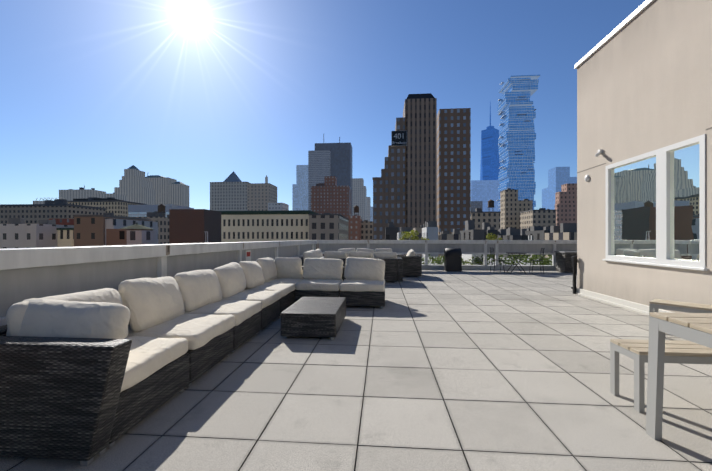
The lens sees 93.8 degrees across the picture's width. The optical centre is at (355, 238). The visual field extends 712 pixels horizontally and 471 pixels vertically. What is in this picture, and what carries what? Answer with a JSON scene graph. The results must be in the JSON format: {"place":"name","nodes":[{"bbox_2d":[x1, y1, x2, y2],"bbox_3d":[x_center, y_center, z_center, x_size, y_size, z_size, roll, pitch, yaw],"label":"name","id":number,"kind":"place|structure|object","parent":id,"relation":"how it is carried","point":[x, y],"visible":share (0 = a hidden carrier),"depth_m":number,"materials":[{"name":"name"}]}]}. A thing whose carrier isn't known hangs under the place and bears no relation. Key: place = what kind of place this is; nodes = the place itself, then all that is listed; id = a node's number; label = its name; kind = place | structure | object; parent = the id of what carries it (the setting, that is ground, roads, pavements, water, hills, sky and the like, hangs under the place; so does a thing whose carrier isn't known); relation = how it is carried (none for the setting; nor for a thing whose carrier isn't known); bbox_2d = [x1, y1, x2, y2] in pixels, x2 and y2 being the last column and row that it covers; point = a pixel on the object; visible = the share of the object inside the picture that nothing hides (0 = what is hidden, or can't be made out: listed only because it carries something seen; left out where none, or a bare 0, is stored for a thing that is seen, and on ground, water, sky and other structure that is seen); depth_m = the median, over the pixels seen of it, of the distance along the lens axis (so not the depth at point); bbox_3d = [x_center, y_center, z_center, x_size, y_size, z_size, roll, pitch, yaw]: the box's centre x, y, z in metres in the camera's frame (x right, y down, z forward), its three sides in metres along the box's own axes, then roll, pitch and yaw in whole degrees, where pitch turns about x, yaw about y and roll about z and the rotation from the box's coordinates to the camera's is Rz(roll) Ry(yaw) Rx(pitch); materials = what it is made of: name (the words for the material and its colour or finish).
{"place":"outdoors","nodes":[
{"label":"outdoors","id":0,"kind":"place"},
{"bbox_2d":[49,218,73,224],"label":"red block","id":1,"kind":"structure","parent":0,"point":[66,221],"depth_m":129.52,"materials":[{"name":"brick"}]},
{"bbox_2d":[74,217,157,246],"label":"block","id":2,"kind":"structure","parent":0,"point":[89,231],"depth_m":75.07,"materials":[{"name":"brown brick"}]},
{"bbox_2d":[119,179,151,202],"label":"courthouse step","id":3,"kind":"object","parent":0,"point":[141,183],"visible":0.21,"depth_m":848.70,"materials":[{"name":"concrete"}]},
{"bbox_2d":[127,230,154,244],"bbox_3d":[-34.935,17.008,54.089,2.505,36.443,3.000,0,0,5],"label":"white hut","id":4,"kind":"object","parent":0,"point":[139,237],"visible":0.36,"depth_m":52.67,"materials":[{"name":"paint"}]},
{"bbox_2d":[120,223,154,230],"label":"roof","id":5,"kind":"structure","parent":4,"relation":"on","point":[136,226],"depth_m":54.48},
{"bbox_2d":[128,204,193,211],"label":"block glass band","id":6,"kind":"object","parent":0,"point":[142,208],"visible":0.5,"depth_m":211.03,"materials":[{"name":"glass"}]},
{"bbox_2d":[248,183,276,210],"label":"building","id":7,"kind":"structure","parent":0,"point":[261,196],"depth_m":413.02,"materials":[{"name":"grey concrete"}]},
{"bbox_2d":[268,203,288,210],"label":"white block","id":8,"kind":"structure","parent":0,"point":[277,206],"depth_m":306.94,"materials":[{"name":"grey concrete"}]},
{"bbox_2d":[0,183,576,234],"bbox_3d":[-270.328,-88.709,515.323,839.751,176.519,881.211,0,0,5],"label":"skyline roof equipment","id":9,"kind":"object","parent":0,"point":[562,227],"visible":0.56,"depth_m":87.09,"materials":[{"name":"brown"}]},
{"bbox_2d":[292,184,295,209],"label":"building","id":10,"kind":"structure","parent":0,"point":[293,196],"depth_m":921.42,"materials":[{"name":"blue glass"}]},
{"bbox_2d":[0,0,645,209],"label":"sky","id":11,"kind":"structure","parent":0,"point":[194,93],"materials":[{"name":"blue"}]},
{"bbox_2d":[311,176,350,218],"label":"tower","id":12,"kind":"structure","parent":0,"point":[332,199],"materials":[{"name":"red brick"}]},
{"bbox_2d":[399,230,429,239],"bbox_3d":[3.671,0.921,21.853,1.984,2.933,2.103,0,0,-28],"label":"roof garden tree","id":13,"kind":"object","parent":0,"point":[413,234],"visible":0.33,"depth_m":21.56,"materials":[{"name":"green plant"}]},
{"bbox_2d":[323,256,551,264],"bbox_3d":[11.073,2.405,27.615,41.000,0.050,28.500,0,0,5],"label":"plants","id":14,"kind":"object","parent":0,"point":[493,262],"depth_m":33.81,"materials":[{"name":"green plant"}]},
{"bbox_2d":[462,254,483,264],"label":"planters","id":15,"kind":"object","parent":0,"point":[466,257],"depth_m":14.07,"materials":[{"name":"white"}]},
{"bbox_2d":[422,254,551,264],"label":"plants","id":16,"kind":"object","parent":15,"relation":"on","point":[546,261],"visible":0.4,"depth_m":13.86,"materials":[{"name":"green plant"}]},
{"bbox_2d":[471,201,482,211],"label":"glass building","id":17,"kind":"structure","parent":0,"point":[476,204],"depth_m":487.57,"materials":[{"name":"blue glass"}]},
{"bbox_2d":[486,233,501,262],"bbox_3d":[9.751,1.008,23.101,1.786,2.776,1.943,0,0,-10],"label":"roof garden tree","id":18,"kind":"object","parent":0,"point":[491,237],"visible":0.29,"depth_m":22.84,"materials":[{"name":"green plant"}]},
{"bbox_3d":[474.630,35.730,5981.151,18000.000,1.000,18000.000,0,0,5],"label":"ground","id":19,"kind":"structure","parent":0,"visible":0},
{"bbox_2d":[0,224,73,248],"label":"white block","id":20,"kind":"structure","parent":19,"relation":"on","point":[27,235],"depth_m":76.50,"materials":[{"name":"paint"}]},
{"bbox_2d":[33,201,44,203],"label":"hazy block","id":21,"kind":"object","parent":19,"relation":"on","point":[38,202],"visible":0.07,"depth_m":651.06,"materials":[{"name":"stone"}]},
{"bbox_2d":[0,206,105,223],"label":"building","id":22,"kind":"structure","parent":19,"relation":"on","point":[32,214],"depth_m":217.63,"materials":[{"name":"brick"}]},
{"bbox_2d":[58,230,73,246],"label":"building","id":23,"kind":"structure","parent":19,"relation":"on","point":[65,238],"depth_m":80.82,"materials":[{"name":"beige stone"}]},
{"bbox_2d":[56,228,73,229],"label":"roof","id":24,"kind":"structure","parent":23,"relation":"on","point":[64,228],"depth_m":80.52,"materials":[{"name":"green"}]},
{"bbox_2d":[59,189,105,200],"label":"hazy block","id":25,"kind":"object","parent":19,"relation":"on","point":[69,195],"visible":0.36,"depth_m":752.88,"materials":[{"name":"stone"}]},
{"bbox_2d":[67,202,138,216],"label":"beige block","id":26,"kind":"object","parent":19,"relation":"on","point":[118,208],"visible":0.14,"depth_m":267.15,"materials":[{"name":"stone"}]},
{"bbox_2d":[73,198,123,200],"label":"beige block roof","id":27,"kind":"structure","parent":26,"relation":"on","point":[84,199],"depth_m":273.36,"materials":[{"name":"grey"}]},
{"bbox_2d":[93,193,126,200],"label":"hazy block","id":28,"kind":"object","parent":19,"relation":"on","point":[119,197],"visible":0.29,"depth_m":753.82,"materials":[{"name":"stone"}]},
{"bbox_2d":[106,229,129,245],"bbox_3d":[-37.982,16.877,55.635,3.598,36.705,5.000,0,0,5],"label":"brick hut","id":29,"kind":"object","parent":19,"relation":"on","point":[116,236],"visible":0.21,"depth_m":53.15,"materials":[{"name":"brown brick"}]},
{"bbox_2d":[124,169,144,201],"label":"distant building","id":30,"kind":"structure","parent":19,"relation":"on","point":[129,174],"depth_m":848.50,"materials":[{"name":"stone"}]},
{"bbox_2d":[114,187,154,204],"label":"courthouse step","id":31,"kind":"object","parent":19,"relation":"on","point":[148,196],"visible":0.21,"depth_m":859.06,"materials":[{"name":"concrete"}]},
{"bbox_2d":[122,176,147,202],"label":"courthouse step","id":32,"kind":"object","parent":19,"relation":"on","point":[135,186],"visible":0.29,"depth_m":848.28,"materials":[{"name":"stone"}]},
{"bbox_2d":[128,212,168,216],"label":"building","id":33,"kind":"structure","parent":19,"relation":"on","point":[137,214],"depth_m":211.50,"materials":[{"name":"blue"}]},
{"bbox_2d":[136,217,168,243],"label":"grey block","id":34,"kind":"structure","parent":19,"relation":"on","point":[163,230],"depth_m":160.79,"materials":[{"name":"grey concrete"}]},
{"bbox_2d":[148,177,176,204],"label":"hazy block","id":35,"kind":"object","parent":19,"relation":"on","point":[160,185],"visible":0.21,"depth_m":947.17,"materials":[{"name":"concrete"}]},
{"bbox_2d":[145,175,162,177],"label":"roof","id":36,"kind":"structure","parent":35,"relation":"on","point":[153,176],"depth_m":954.99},
{"bbox_2d":[169,184,188,206],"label":"hazy block","id":37,"kind":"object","parent":19,"relation":"on","point":[178,194],"visible":0.29,"depth_m":949.46,"materials":[{"name":"concrete"}]},
{"bbox_2d":[169,209,220,243],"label":"building","id":38,"kind":"structure","parent":19,"relation":"on","point":[189,225],"depth_m":47.08,"materials":[{"name":"brown"}]},
{"bbox_2d":[210,182,248,210],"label":"building","id":39,"kind":"structure","parent":19,"relation":"on","point":[228,196],"depth_m":413.69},
{"bbox_2d":[223,171,241,181],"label":"pyramid roof","id":40,"kind":"structure","parent":39,"relation":"on","point":[232,177],"depth_m":426.29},
{"bbox_2d":[221,214,308,241],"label":"building","id":41,"kind":"structure","parent":19,"relation":"on","point":[263,227],"depth_m":112.76,"materials":[{"name":"stone"}]},
{"bbox_2d":[219,210,317,214],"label":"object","id":42,"kind":"structure","parent":41,"relation":"on","point":[266,212],"depth_m":112.31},
{"bbox_2d":[296,165,307,209],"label":"building","id":43,"kind":"structure","parent":19,"relation":"on","point":[301,187],"depth_m":914.56,"materials":[{"name":"blue glass"}]},
{"bbox_2d":[308,150,330,210],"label":"skyscraper","id":44,"kind":"structure","parent":19,"relation":"on","point":[319,165],"depth_m":648.07,"materials":[{"name":"concrete"}]},
{"bbox_2d":[309,215,348,255],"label":"grey block","id":45,"kind":"structure","parent":19,"relation":"on","point":[328,227],"depth_m":105.20,"materials":[{"name":"grey concrete"}]},
{"bbox_2d":[315,142,351,215],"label":"skyscraper","id":46,"kind":"structure","parent":19,"relation":"on","point":[341,162],"depth_m":654.58,"materials":[{"name":"grey glass"}]},
{"bbox_2d":[349,216,361,239],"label":"block","id":47,"kind":"structure","parent":19,"relation":"on","point":[354,227],"depth_m":200.70,"materials":[{"name":"red brick"}]},
{"bbox_2d":[352,178,363,185],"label":"hazy tower","id":48,"kind":"structure","parent":19,"relation":"on","point":[357,181],"depth_m":706.92,"materials":[{"name":"stone"}]},
{"bbox_2d":[352,186,366,220],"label":"hazy tower","id":49,"kind":"structure","parent":19,"relation":"on","point":[359,196],"depth_m":701.57,"materials":[{"name":"stone"}]},
{"bbox_2d":[355,313,373,469],"bbox_3d":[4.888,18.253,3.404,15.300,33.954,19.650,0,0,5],"label":"joint","id":50,"kind":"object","parent":19,"relation":"on","point":[362,406],"depth_m":2.39,"materials":[{"name":"grey"}]},
{"bbox_2d":[0,240,576,325],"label":"parapet wall","id":51,"kind":"structure","parent":50,"relation":"on","point":[30,273],"depth_m":3.96,"materials":[{"name":"white paint"}]},
{"bbox_2d":[0,270,711,470],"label":"terrace paving","id":52,"kind":"structure","parent":50,"relation":"on","point":[481,370],"depth_m":2.56,"materials":[{"name":"grey tile"}]},
{"bbox_2d":[0,257,384,465],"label":"sectional sofa","id":53,"kind":"object","parent":52,"relation":"on","point":[86,377],"visible":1,"depth_m":2.16,"materials":[{"name":"wicker"}]},
{"bbox_2d":[281,297,345,339],"bbox_3d":[-0.536,1.070,4.582,0.680,0.320,1.140,0,0,5],"label":"wicker coffee table","id":54,"kind":"object","parent":52,"relation":"on","point":[313,317],"visible":1,"depth_m":4.03,"materials":[{"name":"wicker"}]},
{"bbox_2d":[299,248,421,282],"bbox_3d":[0.250,0.794,11.005,3.690,0.870,3.670,0,0,5],"label":"lounge sofa","id":55,"kind":"object","parent":52,"relation":"on","point":[398,268],"visible":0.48,"depth_m":9.43,"materials":[{"name":"wicker"}]},
{"bbox_2d":[444,248,461,271],"bbox_3d":[3.607,0.803,12.409,0.559,0.854,0.520,0,0,5],"label":"covered grill","id":56,"kind":"object","parent":52,"relation":"on","point":[452,260],"visible":1,"depth_m":12.17,"materials":[{"name":"black fabric"}]},
{"bbox_2d":[490,248,544,272],"bbox_3d":[5.674,0.789,11.743,1.749,0.896,0.660,0,0,5],"label":"bistro set","id":57,"kind":"object","parent":52,"relation":"on","point":[539,260],"visible":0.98,"depth_m":11.69,"materials":[{"name":"black"}]},
{"bbox_2d":[554,251,576,271],"bbox_3d":[8.027,0.840,11.982,1.360,0.720,0.710,0,0,5],"label":"wicker storage box","id":58,"kind":"object","parent":52,"relation":"on","point":[563,261],"visible":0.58,"depth_m":11.74,"materials":[{"name":"wicker"}]},
{"bbox_2d":[571,256,576,293],"bbox_3d":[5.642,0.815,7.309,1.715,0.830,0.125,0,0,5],"label":"black gate post","id":59,"kind":"object","parent":52,"relation":"on","point":[574,263],"visible":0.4,"depth_m":7.33,"materials":[{"name":"black metal"}]},
{"bbox_2d":[574,0,711,314],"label":"penthouse wall","id":60,"kind":"structure","parent":52,"relation":"on","point":[644,154],"depth_m":5.42,"materials":[{"name":"paint"}]},
{"bbox_2d":[610,312,711,439],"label":"picnic table set","id":61,"kind":"object","parent":52,"relation":"on","point":[656,351],"visible":1,"depth_m":2.06,"materials":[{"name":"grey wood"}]},
{"bbox_2d":[649,299,711,315],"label":"bench","id":62,"kind":"object","parent":52,"relation":"on","point":[655,305],"visible":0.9,"depth_m":4.01,"materials":[{"name":"brown wood"}]},
{"bbox_2d":[361,221,372,239],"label":"block","id":63,"kind":"structure","parent":19,"relation":"on","point":[366,230],"depth_m":210.06,"materials":[{"name":"beige concrete"}]},
{"bbox_2d":[367,197,370,220],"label":"hazy tower","id":64,"kind":"structure","parent":19,"relation":"on","point":[368,207],"depth_m":800.09,"materials":[{"name":"stone"}]},
{"bbox_2d":[370,207,372,220],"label":"hazy tower","id":65,"kind":"structure","parent":19,"relation":"on","point":[371,213],"depth_m":819.50,"materials":[{"name":"blue glass"}]},
{"bbox_2d":[373,179,380,239],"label":"skyscraper","id":66,"kind":"structure","parent":19,"relation":"on","point":[376,209],"depth_m":149.68,"materials":[{"name":"brick"}]},
{"bbox_2d":[381,169,384,239],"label":"tower step","id":67,"kind":"object","parent":19,"relation":"on","point":[382,204],"visible":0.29,"depth_m":149.46,"materials":[{"name":"brick"}]},
{"bbox_2d":[384,157,388,226],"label":"tower step","id":68,"kind":"object","parent":19,"relation":"on","point":[386,165],"visible":0.29,"depth_m":149.34,"materials":[{"name":"brick"}]},
{"bbox_2d":[385,227,397,239],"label":"building","id":69,"kind":"structure","parent":19,"relation":"on","point":[391,233],"depth_m":83.51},
{"bbox_2d":[388,145,396,226],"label":"tower step","id":70,"kind":"object","parent":19,"relation":"on","point":[392,153],"visible":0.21,"depth_m":149.13,"materials":[{"name":"brick"}]},
{"bbox_2d":[395,117,406,231],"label":"skyscraper","id":71,"kind":"structure","parent":19,"relation":"on","point":[401,171],"depth_m":148.81,"materials":[{"name":"brick"}]},
{"bbox_2d":[392,131,406,145],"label":"sign panel","id":72,"kind":"object","parent":71,"relation":"attached to","point":[403,138],"visible":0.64,"depth_m":148.09,"materials":[{"name":"black metal"}]},
{"bbox_2d":[397,232,411,254],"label":"roof block","id":73,"kind":"structure","parent":19,"relation":"on","point":[399,234],"depth_m":59.54,"materials":[{"name":"white paint"}]},
{"bbox_2d":[413,228,421,255],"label":"roof block","id":74,"kind":"structure","parent":19,"relation":"on","point":[419,230],"depth_m":86.50,"materials":[{"name":"brick"}]},
{"bbox_2d":[403,98,436,227],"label":"skyscraper","id":75,"kind":"structure","parent":19,"relation":"on","point":[420,115],"depth_m":148.15,"materials":[{"name":"grey concrete"}]},
{"bbox_2d":[407,93,433,98],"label":"tower cap","id":76,"kind":"object","parent":75,"relation":"on","point":[419,96],"visible":0.31,"depth_m":149.90,"materials":[{"name":"black metal"}]},
{"bbox_2d":[422,227,437,256],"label":"roof block","id":77,"kind":"structure","parent":19,"relation":"on","point":[430,233],"depth_m":66.76,"materials":[{"name":"white paint"}]},
{"bbox_2d":[438,234,456,256],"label":"roof block","id":78,"kind":"structure","parent":19,"relation":"on","point":[447,236],"depth_m":83.35,"materials":[{"name":"grey concrete"}]},
{"bbox_2d":[437,108,470,233],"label":"skyscraper","id":79,"kind":"structure","parent":19,"relation":"on","point":[454,168],"depth_m":156.81,"materials":[{"name":"brick"}]},
{"bbox_2d":[460,229,486,239],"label":"roof block","id":80,"kind":"structure","parent":19,"relation":"on","point":[477,234],"depth_m":45.75,"materials":[{"name":"grey concrete"}]},
{"bbox_2d":[471,180,499,211],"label":"distant building","id":81,"kind":"structure","parent":19,"relation":"on","point":[485,191],"depth_m":972.83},
{"bbox_2d":[471,213,499,229],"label":"tan block","id":82,"kind":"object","parent":19,"relation":"on","point":[493,219],"visible":0.14,"depth_m":194.53,"materials":[{"name":"beige concrete"}]},
{"bbox_2d":[480,103,499,179],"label":"skyscraper","id":83,"kind":"structure","parent":19,"relation":"on","point":[490,166],"depth_m":1174.32,"materials":[{"name":"blue glass"}]},
{"bbox_2d":[487,230,497,255],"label":"roof block","id":84,"kind":"structure","parent":19,"relation":"on","point":[493,232],"depth_m":65.17,"materials":[{"name":"grey concrete"}]},
{"bbox_2d":[500,190,517,228],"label":"tan block","id":85,"kind":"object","parent":19,"relation":"on","point":[508,208],"visible":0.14,"depth_m":241.94,"materials":[{"name":"beige concrete"}]},
{"bbox_2d":[497,235,527,256],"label":"roof block","id":86,"kind":"structure","parent":19,"relation":"on","point":[514,237],"depth_m":52.43,"materials":[{"name":"grey concrete"}]},
{"bbox_2d":[497,75,539,209],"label":"skyscraper","id":87,"kind":"structure","parent":19,"relation":"on","point":[516,132],"depth_m":435.16,"materials":[{"name":"blue glass"}]},
{"bbox_2d":[496,79,535,208],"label":"balconies","id":88,"kind":"structure","parent":87,"relation":"on","point":[501,112],"depth_m":443.16,"materials":[{"name":"blue glass"}]},
{"bbox_2d":[518,200,532,228],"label":"tan block","id":89,"kind":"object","parent":19,"relation":"on","point":[525,205],"visible":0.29,"depth_m":243.04,"materials":[{"name":"beige concrete"}]},
{"bbox_2d":[525,230,549,255],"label":"roof block","id":90,"kind":"structure","parent":19,"relation":"on","point":[539,235],"depth_m":62.52,"materials":[{"name":"grey concrete"}]},
{"bbox_2d":[520,210,555,228],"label":"tan block","id":91,"kind":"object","parent":19,"relation":"on","point":[528,219],"visible":0.14,"depth_m":211.49,"materials":[{"name":"beige concrete"}]},
{"bbox_2d":[542,187,547,209],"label":"building","id":92,"kind":"structure","parent":19,"relation":"on","point":[544,197],"depth_m":929.35,"materials":[{"name":"blue glass"}]},
{"bbox_2d":[548,167,569,209],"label":"distant tower","id":93,"kind":"structure","parent":19,"relation":"on","point":[558,177],"depth_m":863.36,"materials":[{"name":"blue glass"}]},
{"bbox_2d":[545,232,576,256],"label":"roof block","id":94,"kind":"structure","parent":19,"relation":"on","point":[563,236],"depth_m":51.90,"materials":[{"name":"beige concrete"}]},
{"bbox_2d":[555,203,576,225],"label":"pink block","id":95,"kind":"structure","parent":19,"relation":"on","point":[566,212],"depth_m":244.49,"materials":[{"name":"brick"}]},
{"bbox_2d":[555,192,576,203],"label":"pink block","id":96,"kind":"structure","parent":19,"relation":"on","point":[565,197],"depth_m":246.45,"materials":[{"name":"brick"}]},
{"bbox_2d":[561,183,576,191],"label":"pink block","id":97,"kind":"structure","parent":19,"relation":"on","point":[570,187],"depth_m":248.14,"materials":[{"name":"brick"}]},
{"bbox_2d":[570,177,576,182],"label":"building","id":98,"kind":"structure","parent":19,"relation":"on","point":[573,179],"depth_m":953.64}
]}

